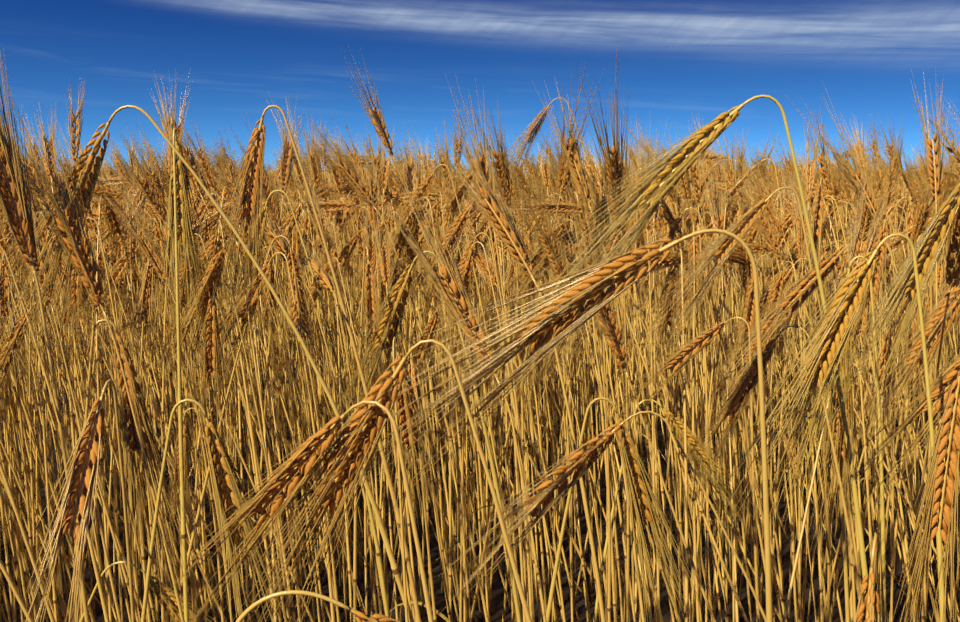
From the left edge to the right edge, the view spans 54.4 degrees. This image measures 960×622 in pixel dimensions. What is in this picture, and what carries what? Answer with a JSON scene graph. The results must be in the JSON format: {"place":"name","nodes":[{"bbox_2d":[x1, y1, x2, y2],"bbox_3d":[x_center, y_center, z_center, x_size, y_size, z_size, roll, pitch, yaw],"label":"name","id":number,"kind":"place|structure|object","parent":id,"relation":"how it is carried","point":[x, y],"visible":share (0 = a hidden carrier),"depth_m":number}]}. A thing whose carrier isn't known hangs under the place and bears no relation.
{"place":"outdoors","nodes":[
{"label":"outdoors","id":0,"kind":"place"},
{"bbox_2d":[0,217,959,621],"bbox_3d":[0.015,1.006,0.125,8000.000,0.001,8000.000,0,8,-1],"label":"ground","id":1,"kind":"structure","parent":0,"point":[498,589],"depth_m":2.53},
{"bbox_2d":[0,37,959,621],"bbox_3d":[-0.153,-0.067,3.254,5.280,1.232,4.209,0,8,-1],"label":"barley","id":2,"kind":"object","parent":1,"relation":"on","point":[342,205],"visible":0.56,"depth_m":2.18},
{"bbox_2d":[0,132,959,373],"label":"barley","id":3,"kind":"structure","parent":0,"point":[488,242],"depth_m":5.62},
{"bbox_2d":[0,0,959,172],"label":"sky","id":4,"kind":"structure","parent":0,"point":[679,58]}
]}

